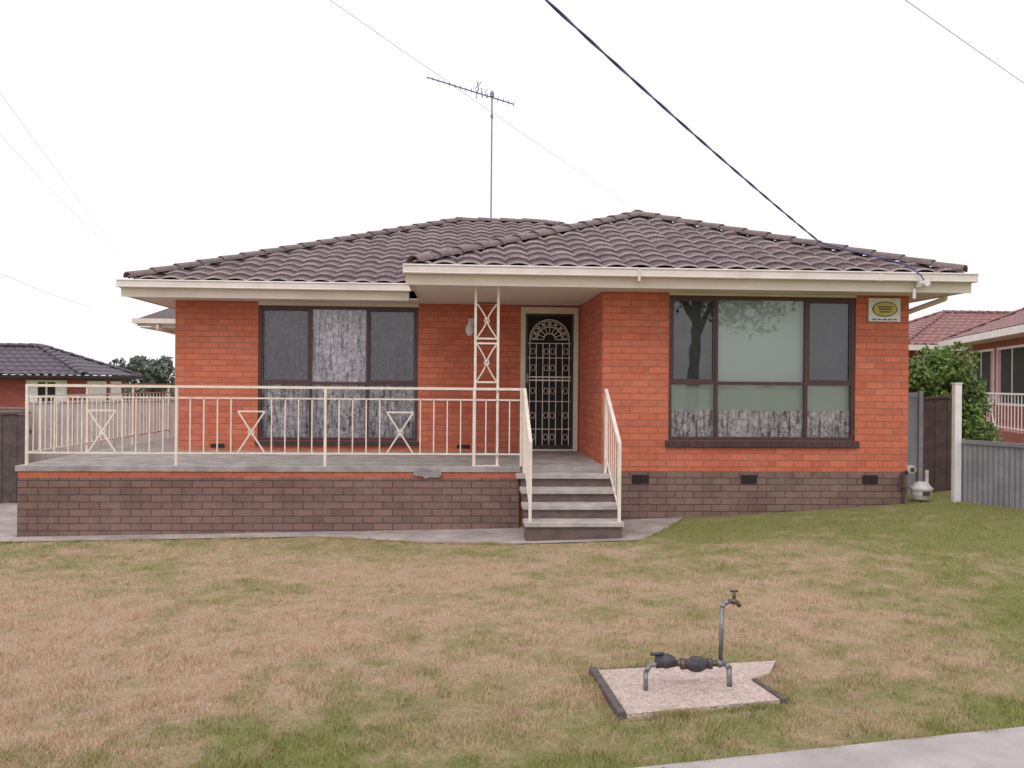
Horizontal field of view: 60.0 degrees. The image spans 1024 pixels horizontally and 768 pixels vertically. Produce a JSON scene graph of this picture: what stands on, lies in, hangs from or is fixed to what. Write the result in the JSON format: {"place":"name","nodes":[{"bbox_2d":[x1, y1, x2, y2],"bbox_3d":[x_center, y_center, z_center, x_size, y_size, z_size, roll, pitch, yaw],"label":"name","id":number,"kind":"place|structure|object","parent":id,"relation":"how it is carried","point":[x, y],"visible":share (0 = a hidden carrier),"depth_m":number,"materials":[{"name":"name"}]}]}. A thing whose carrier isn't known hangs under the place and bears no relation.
{"place":"outdoors","nodes":[
{"label":"outdoors","id":0,"kind":"place"},
{"bbox_2d":[0,503,16,536],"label":"driveway","id":1,"kind":"structure","parent":0,"point":[8,519],"depth_m":11.91,"materials":[{"name":"concrete"}]},
{"bbox_2d":[0,273,90,306],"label":"overhead wire","id":2,"kind":"object","parent":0,"point":[43,291],"visible":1,"depth_m":58.80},
{"bbox_2d":[0,93,123,257],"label":"overhead wire","id":3,"kind":"object","parent":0,"point":[53,166],"visible":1,"depth_m":23.87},
{"bbox_2d":[0,135,131,267],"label":"overhead wire","id":4,"kind":"object","parent":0,"point":[69,207],"visible":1,"depth_m":29.98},
{"bbox_2d":[0,517,682,543],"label":"concrete path","id":5,"kind":"structure","parent":0,"point":[635,529],"depth_m":10.49,"materials":[{"name":"grey concrete"}]},
{"bbox_2d":[15,436,603,536],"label":"porch terrace","id":6,"kind":"structure","parent":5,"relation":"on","point":[106,494],"depth_m":10.77,"materials":[{"name":"brown brick"}]},
{"bbox_2d":[29,399,174,462],"bbox_3d":[-8.356,1.190,18.722,3.702,1.797,0.100,0,0,-4],"label":"pale fence","id":7,"kind":"object","parent":6,"relation":"on","point":[37,457],"visible":0.33,"depth_m":18.68,"materials":[{"name":"beige metal"}]},
{"bbox_2d":[25,384,522,466],"bbox_3d":[-3.011,0.509,13.416,5.964,0.970,5.274,0,0,-4],"label":"porch railing","id":8,"kind":"object","parent":6,"relation":"on","point":[134,409],"visible":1,"depth_m":10.84,"materials":[{"name":"beige metal"}]},
{"bbox_2d":[412,468,442,478],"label":"mortar repair","id":9,"kind":"structure","parent":6,"relation":"attached to","point":[424,473],"depth_m":10.83,"materials":[{"name":"grey concrete"}]},
{"bbox_2d":[474,287,499,465],"bbox_3d":[-0.317,-0.093,10.992,0.340,2.220,0.060,0,0,-4],"label":"porch post","id":10,"kind":"object","parent":6,"relation":"on","point":[476,343],"visible":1,"depth_m":10.98,"materials":[{"name":"beige metal"}]},
{"bbox_2d":[515,472,623,540],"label":"concrete steps","id":11,"kind":"structure","parent":5,"relation":"on","point":[574,505],"depth_m":10.29,"materials":[{"name":"concrete"}]},
{"bbox_2d":[522,388,531,521],"bbox_3d":[0.179,0.807,10.477,0.040,1.510,0.983,0,0,-4],"label":"stair handrail","id":12,"kind":"object","parent":11,"relation":"on","point":[527,453],"visible":1,"depth_m":10.40,"materials":[{"name":"metal"}]},
{"bbox_2d":[604,389,621,521],"bbox_3d":[1.192,0.815,10.541,0.040,1.510,0.983,0,0,-4],"label":"stair handrail","id":13,"kind":"object","parent":11,"relation":"on","point":[618,442],"visible":1,"depth_m":10.47,"materials":[{"name":"metal"}]},
{"bbox_2d":[330,0,635,209],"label":"overhead wire","id":14,"kind":"object","parent":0,"point":[463,92],"visible":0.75,"depth_m":17.63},
{"bbox_2d":[0,383,1023,767],"bbox_3d":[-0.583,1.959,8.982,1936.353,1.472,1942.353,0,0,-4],"label":"ground","id":15,"kind":"structure","parent":0,"point":[600,625],"depth_m":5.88,"materials":[{"name":"green plant"}]},
{"bbox_2d":[0,407,24,414],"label":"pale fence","id":16,"kind":"object","parent":15,"relation":"on","point":[12,409],"visible":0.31,"depth_m":18.02,"materials":[{"name":"beige wood"}]},
{"bbox_2d":[0,412,30,502],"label":"timber fence","id":17,"kind":"object","parent":15,"relation":"on","point":[12,440],"visible":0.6,"depth_m":13.64,"materials":[{"name":"brown wood"}]},
{"bbox_2d":[0,378,124,454],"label":"walls","id":18,"kind":"structure","parent":15,"relation":"on","point":[12,392],"depth_m":28.95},
{"bbox_2d":[26,380,66,404],"bbox_3d":[-15.208,0.346,28.980,1.300,0.950,0.040,0,0,-4],"label":"window","id":19,"kind":"structure","parent":18,"relation":"attached to","point":[35,391],"depth_m":28.97,"materials":[{"name":"beige paint"}]},
{"bbox_2d":[0,375,142,378],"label":"gutters","id":20,"kind":"object","parent":18,"relation":"on","point":[63,376],"visible":1,"depth_m":28.56,"materials":[{"name":"metal"}]},
{"bbox_2d":[0,345,83,374],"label":"roof front","id":21,"kind":"structure","parent":20,"relation":"on","point":[24,359],"depth_m":29.56,"materials":[{"name":"tile"}]},
{"bbox_2d":[0,343,140,374],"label":"ridge caps","id":22,"kind":"object","parent":21,"relation":"on","point":[47,348],"visible":1,"depth_m":30.87,"materials":[{"name":"tile"}]},
{"bbox_2d":[0,348,138,375],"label":"roof back","id":23,"kind":"structure","parent":20,"relation":"on","point":[57,374],"depth_m":33.45,"materials":[{"name":"tile"}]},
{"bbox_2d":[52,349,137,375],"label":"roof","id":24,"kind":"structure","parent":20,"relation":"on","point":[91,367],"depth_m":31.26,"materials":[{"name":"tile"}]},
{"bbox_2d":[86,381,120,399],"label":"side windows","id":25,"kind":"structure","parent":18,"relation":"attached to","point":[97,390],"depth_m":31.02,"materials":[{"name":"white glass"}]},
{"bbox_2d":[108,353,174,425],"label":"distant tree","id":26,"kind":"object","parent":15,"relation":"on","point":[154,371],"visible":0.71,"depth_m":48.34,"materials":[{"name":"green plant"}]},
{"bbox_2d":[125,383,174,405],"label":"distant tree line","id":27,"kind":"object","parent":15,"relation":"on","point":[139,390],"visible":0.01,"depth_m":96.09,"materials":[{"name":"green plant"}]},
{"bbox_2d":[132,308,174,334],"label":"porch roof","id":28,"kind":"structure","parent":15,"relation":"on","point":[163,320],"depth_m":16.73,"materials":[{"name":"paint"}]},
{"bbox_2d":[262,317,763,451],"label":"interior walls","id":29,"kind":"structure","parent":15,"relation":"on","point":[373,433],"depth_m":16.25,"materials":[{"name":"paint"}]},
{"bbox_2d":[174,291,908,519],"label":"brick walls","id":30,"kind":"structure","parent":15,"relation":"on","point":[623,348],"depth_m":11.64,"materials":[{"name":"brick"}]},
{"bbox_2d":[262,309,414,437],"bbox_3d":[-2.607,-0.157,13.387,2.320,1.970,0.067,0,0,-4],"label":"lace curtain","id":31,"kind":"object","parent":30,"relation":"hanging from","point":[316,377],"visible":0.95,"depth_m":13.39,"materials":[{"name":"white fabric"}]},
{"bbox_2d":[258,305,418,440],"bbox_3d":[-2.599,-0.157,13.318,2.367,2.010,0.060,0,0,-4],"label":"frame","id":32,"kind":"object","parent":30,"relation":"on","point":[262,380],"visible":0.94,"depth_m":13.29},
{"bbox_2d":[264,310,413,380],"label":"fly screens","id":33,"kind":"object","parent":32,"relation":"attached to","point":[286,344],"visible":1,"depth_m":13.31,"materials":[{"name":"grey"}]},
{"bbox_2d":[465,318,473,335],"bbox_3d":[-0.629,-0.850,13.270,0.140,0.271,0.228,0,0,-4],"label":"wall lamp","id":34,"kind":"object","parent":30,"relation":"attached to","point":[469,329],"visible":0.96,"depth_m":13.19,"materials":[{"name":"white plastic"}]},
{"bbox_2d":[211,444,877,483],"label":"wall vents","id":35,"kind":"object","parent":30,"relation":"attached to","point":[752,479],"depth_m":11.51,"materials":[{"name":"metal"}]},
{"bbox_2d":[134,285,956,317],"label":"soffit","id":36,"kind":"structure","parent":30,"relation":"on","point":[461,294],"depth_m":11.84,"materials":[{"name":"beige paint"}]},
{"bbox_2d":[500,286,594,305],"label":"soffit battens","id":37,"kind":"object","parent":36,"relation":"attached to","point":[568,305],"visible":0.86,"depth_m":11.80,"materials":[{"name":"beige wood"}]},
{"bbox_2d":[116,264,978,313],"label":"gutters and fascia","id":38,"kind":"object","parent":30,"relation":"on","point":[618,277],"visible":0.66,"depth_m":10.95,"materials":[{"name":"paint"}]},
{"bbox_2d":[128,226,427,281],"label":"roof tiles","id":39,"kind":"object","parent":38,"relation":"on","point":[173,278],"visible":0.06,"depth_m":15.24,"materials":[{"name":"brown tile"}]},
{"bbox_2d":[128,221,559,282],"bbox_3d":[-1.763,-2.338,14.492,2.909,1.782,7.780,0,0,41],"label":"roof tiles front","id":40,"kind":"object","parent":38,"relation":"on","point":[377,258],"visible":0.67,"depth_m":14.14,"materials":[{"name":"brown tile"}]},
{"bbox_2d":[343,220,611,298],"bbox_3d":[-0.367,-2.327,19.811,11.002,1.782,4.632,0,0,-4],"label":"roof","id":41,"kind":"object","parent":38,"relation":"on","point":[412,294],"visible":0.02,"depth_m":19.27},
{"bbox_2d":[412,218,629,264],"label":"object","id":42,"kind":"structure","parent":38,"relation":"on","point":[422,262],"depth_m":12.30,"materials":[{"name":"brown tile"}]},
{"bbox_2d":[123,210,967,277],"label":"ridge caps","id":43,"kind":"object","parent":38,"relation":"on","point":[562,227],"visible":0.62,"depth_m":13.03,"materials":[{"name":"tile"}]},
{"bbox_2d":[427,77,514,221],"bbox_3d":[-0.754,-4.483,17.405,1.917,2.953,0.536,0,0,-24],"label":"tv antenna","id":44,"kind":"object","parent":43,"relation":"on","point":[491,96],"visible":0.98,"depth_m":17.47,"materials":[{"name":"metal"}]},
{"bbox_2d":[545,0,820,242],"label":"service cable","id":45,"kind":"object","parent":38,"relation":"attached to","point":[585,36],"visible":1,"depth_m":8.29,"materials":[{"name":"black rubber"}]},
{"bbox_2d":[413,216,964,272],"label":"roof tiles wing front","id":46,"kind":"structure","parent":38,"relation":"on","point":[642,240],"depth_m":11.73,"materials":[{"name":"brown tile"}]},
{"bbox_2d":[612,216,964,272],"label":"roof tiles","id":47,"kind":"object","parent":38,"relation":"on","point":[763,268],"visible":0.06,"depth_m":14.08,"materials":[{"name":"brown tile"}]},
{"bbox_2d":[913,280,930,298],"bbox_3d":[5.042,-1.172,10.938,0.140,0.230,0.200,0,0,-4],"label":"service bracket","id":48,"kind":"object","parent":38,"relation":"attached to","point":[921,283],"visible":1,"depth_m":10.94,"materials":[{"name":"white plastic"}]},
{"bbox_2d":[520,307,578,450],"bbox_3d":[0.565,-0.072,13.461,0.876,2.183,0.123,0,0,-4],"label":"door frame","id":49,"kind":"structure","parent":30,"relation":"attached to","point":[526,312],"depth_m":13.46,"materials":[{"name":"beige paint"}]},
{"bbox_2d":[528,316,570,444],"bbox_3d":[0.561,-0.040,13.517,0.732,2.050,0.009,0,0,-4],"label":"door leaf","id":50,"kind":"object","parent":49,"relation":"attached to","point":[556,362],"visible":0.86,"depth_m":13.51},
{"bbox_2d":[528,319,570,444],"bbox_3d":[0.565,-0.028,13.457,0.658,1.906,0.015,0,0,-4],"label":"security grille","id":51,"kind":"object","parent":49,"relation":"attached to","point":[549,376],"visible":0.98,"depth_m":13.45,"materials":[{"name":"metal"}]},
{"bbox_2d":[255,440,859,447],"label":"window sills","id":52,"kind":"structure","parent":30,"relation":"attached to","point":[802,444],"depth_m":11.53,"materials":[{"name":"brick"}]},
{"bbox_2d":[258,292,856,306],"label":"window heads","id":53,"kind":"object","parent":30,"relation":"attached to","point":[417,304],"depth_m":13.19,"materials":[{"name":"beige paint"}]},
{"bbox_2d":[671,300,848,410],"bbox_3d":[3.256,-0.385,11.660,2.440,1.475,0.015,0,0,-4],"label":"roller blind","id":54,"kind":"object","parent":30,"relation":"attached to","point":[760,341],"visible":0.64,"depth_m":11.66,"materials":[{"name":"white fabric"}]},
{"bbox_2d":[671,409,848,436],"bbox_3d":[3.248,0.528,11.653,2.440,0.380,0.057,0,0,-4],"label":"lace curtain","id":55,"kind":"object","parent":30,"relation":"attached to","point":[739,423],"visible":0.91,"depth_m":11.65,"materials":[{"name":"white fabric"}]},
{"bbox_2d":[668,295,854,440],"bbox_3d":[3.257,-0.200,11.583,2.478,1.875,0.060,0,0,-4],"label":"frame","id":56,"kind":"object","parent":30,"relation":"on","point":[806,382],"visible":1,"depth_m":11.57,"materials":[{"name":"black metal"}]},
{"bbox_2d":[673,301,848,379],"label":"fly screens","id":57,"kind":"object","parent":56,"relation":"attached to","point":[829,341],"visible":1,"depth_m":11.56,"materials":[{"name":"grey"}]},
{"bbox_2d":[868,298,900,321],"bbox_3d":[4.875,-0.971,11.606,0.425,0.305,0.038,0,0,-4],"label":"house sign","id":58,"kind":"object","parent":30,"relation":"attached to","point":[884,309],"visible":1,"depth_m":11.60,"materials":[{"name":"white plastic"}]},
{"bbox_2d":[599,661,775,682],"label":"slab","id":59,"kind":"structure","parent":15,"relation":"on","point":[744,670],"depth_m":4.89,"materials":[{"name":"concrete"}]},
{"bbox_2d":[589,667,786,719],"bbox_3d":[0.914,1.613,4.648,0.922,0.069,0.702,0,0,-4],"label":"garden edging","id":60,"kind":"object","parent":15,"relation":"on","point":[615,705],"visible":0.65,"depth_m":4.55,"materials":[{"name":"grey concrete"}]},
{"bbox_2d":[597,662,778,669],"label":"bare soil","id":61,"kind":"structure","parent":15,"relation":"on","point":[639,666],"depth_m":5.06,"materials":[{"name":"brown soil"}]},
{"bbox_2d":[607,679,779,718],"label":"slab","id":62,"kind":"structure","parent":15,"relation":"on","point":[635,699],"depth_m":4.54,"materials":[{"name":"concrete"}]},
{"bbox_2d":[643,652,731,690],"bbox_3d":[0.924,1.514,4.668,0.483,0.207,0.090,0,0,-4],"label":"water meter","id":63,"kind":"object","parent":62,"relation":"on","point":[696,664],"visible":0.97,"depth_m":4.64,"materials":[{"name":"metal"}]},
{"bbox_2d":[718,589,740,660],"bbox_3d":[1.150,1.275,4.682,0.122,0.380,0.034,0,0,-4],"label":"garden tap","id":64,"kind":"object","parent":63,"relation":"on","point":[734,601],"visible":1,"depth_m":4.67,"materials":[{"name":"metal"}]},
{"bbox_2d":[907,391,922,493],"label":"gate side panel","id":65,"kind":"structure","parent":15,"relation":"on","point":[915,429],"depth_m":12.37,"materials":[{"name":"grey metal"}]},
{"bbox_2d":[898,465,933,503],"bbox_3d":[5.287,1.333,11.657,0.487,0.535,0.286,0,0,-4],"label":"gas meter","id":66,"kind":"object","parent":15,"relation":"on","point":[921,490],"visible":0.99,"depth_m":11.59,"materials":[{"name":"paint"}]},
{"bbox_2d":[909,351,964,394],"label":"walls","id":67,"kind":"structure","parent":15,"relation":"on","point":[911,353],"depth_m":32.81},
{"bbox_2d":[909,345,963,350],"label":"gutters","id":68,"kind":"object","parent":67,"relation":"on","point":[915,347],"depth_m":32.10,"materials":[{"name":"paint"}]},
{"bbox_2d":[909,315,934,333],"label":"roof","id":69,"kind":"structure","parent":68,"relation":"on","point":[914,325],"depth_m":35.62,"materials":[{"name":"tile"}]},
{"bbox_2d":[909,319,937,344],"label":"roof back","id":70,"kind":"structure","parent":68,"relation":"on","point":[923,343],"depth_m":38.90,"materials":[{"name":"ceramic"}]},
{"bbox_2d":[909,312,1006,344],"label":"roof front","id":71,"kind":"structure","parent":68,"relation":"on","point":[944,325],"depth_m":34.43,"materials":[{"name":"tile"}]},
{"bbox_2d":[909,310,1011,339],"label":"ridge caps","id":72,"kind":"object","parent":68,"relation":"on","point":[926,324],"visible":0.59,"depth_m":35.75,"materials":[{"name":"tile"}]},
{"bbox_2d":[923,395,951,491],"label":"side gate","id":73,"kind":"structure","parent":15,"relation":"on","point":[937,430],"depth_m":12.39,"materials":[{"name":"brown wood"}]},
{"bbox_2d":[908,341,1002,441],"bbox_3d":[8.210,0.474,17.210,2.259,2.607,1.601,0,0,-4],"label":"garden bush","id":74,"kind":"object","parent":15,"relation":"on","point":[935,371],"visible":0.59,"depth_m":16.85,"materials":[{"name":"green plant"}]},
{"bbox_2d":[951,383,962,501],"bbox_3d":[5.757,0.805,11.486,0.110,1.642,0.100,0,0,-4],"label":"white fence post","id":75,"kind":"object","parent":15,"relation":"on","point":[956,442],"visible":0.79,"depth_m":11.45,"materials":[{"name":"plastic"}]},
{"bbox_2d":[961,439,1023,508],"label":"corrugated fence","id":76,"kind":"object","parent":15,"relation":"on","point":[992,472],"visible":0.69,"depth_m":11.03,"materials":[{"name":"grey metal"}]},
{"bbox_2d":[965,337,1023,424],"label":"walls","id":77,"kind":"structure","parent":15,"relation":"on","point":[1005,343],"depth_m":26.06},
{"bbox_2d":[938,324,1023,346],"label":"gutters","id":78,"kind":"object","parent":77,"relation":"on","point":[1013,332],"visible":0.82,"depth_m":25.42,"materials":[{"name":"paint"}]},
{"bbox_2d":[939,307,1023,339],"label":"ridge caps","id":79,"kind":"object","parent":78,"relation":"on","point":[982,323],"visible":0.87,"depth_m":29.49,"materials":[{"name":"tile"}]},
{"bbox_2d":[942,318,1021,340],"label":"roof back","id":80,"kind":"structure","parent":78,"relation":"on","point":[985,331],"depth_m":29.82,"materials":[{"name":"tile"}]},
{"bbox_2d":[943,310,1023,340],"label":"roof","id":81,"kind":"structure","parent":78,"relation":"on","point":[1016,318],"depth_m":26.88,"materials":[{"name":"tile"}]},
{"bbox_2d":[969,348,994,404],"bbox_3d":[14.865,-0.224,28.076,0.040,1.700,2.700,0,0,13],"label":"window","id":82,"kind":"structure","parent":77,"relation":"attached to","point":[985,369],"depth_m":27.46,"materials":[{"name":"beige paint"}]},
{"bbox_2d":[996,344,1023,406],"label":"window","id":83,"kind":"structure","parent":77,"relation":"attached to","point":[1010,371],"depth_m":25.25,"materials":[{"name":"beige paint"}]},
{"bbox_2d":[970,392,1023,442],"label":"verandah","id":84,"kind":"object","parent":15,"relation":"on","point":[1013,433],"visible":0.27,"depth_m":20.56,"materials":[{"name":"white metal"}]},
{"bbox_2d":[0,0,1023,382],"label":"sky","id":85,"kind":"structure","parent":0,"point":[185,130],"materials":[{"name":"white"}]},
{"bbox_2d":[636,727,1023,767],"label":"sidewalk","id":86,"kind":"structure","parent":0,"point":[1002,748],"depth_m":3.81,"materials":[{"name":"concrete"}]},
{"bbox_2d":[821,242,923,280],"bbox_3d":[4.656,-1.603,11.543,0.776,0.693,1.353,0,0,-4],"label":"service cable lead","id":87,"kind":"object","parent":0,"point":[876,256],"visible":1,"depth_m":11.41,"materials":[{"name":"black rubber"}]},
{"bbox_2d":[905,0,1023,82],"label":"overhead wire","id":88,"kind":"object","parent":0,"point":[962,40],"visible":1,"depth_m":15.15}
]}

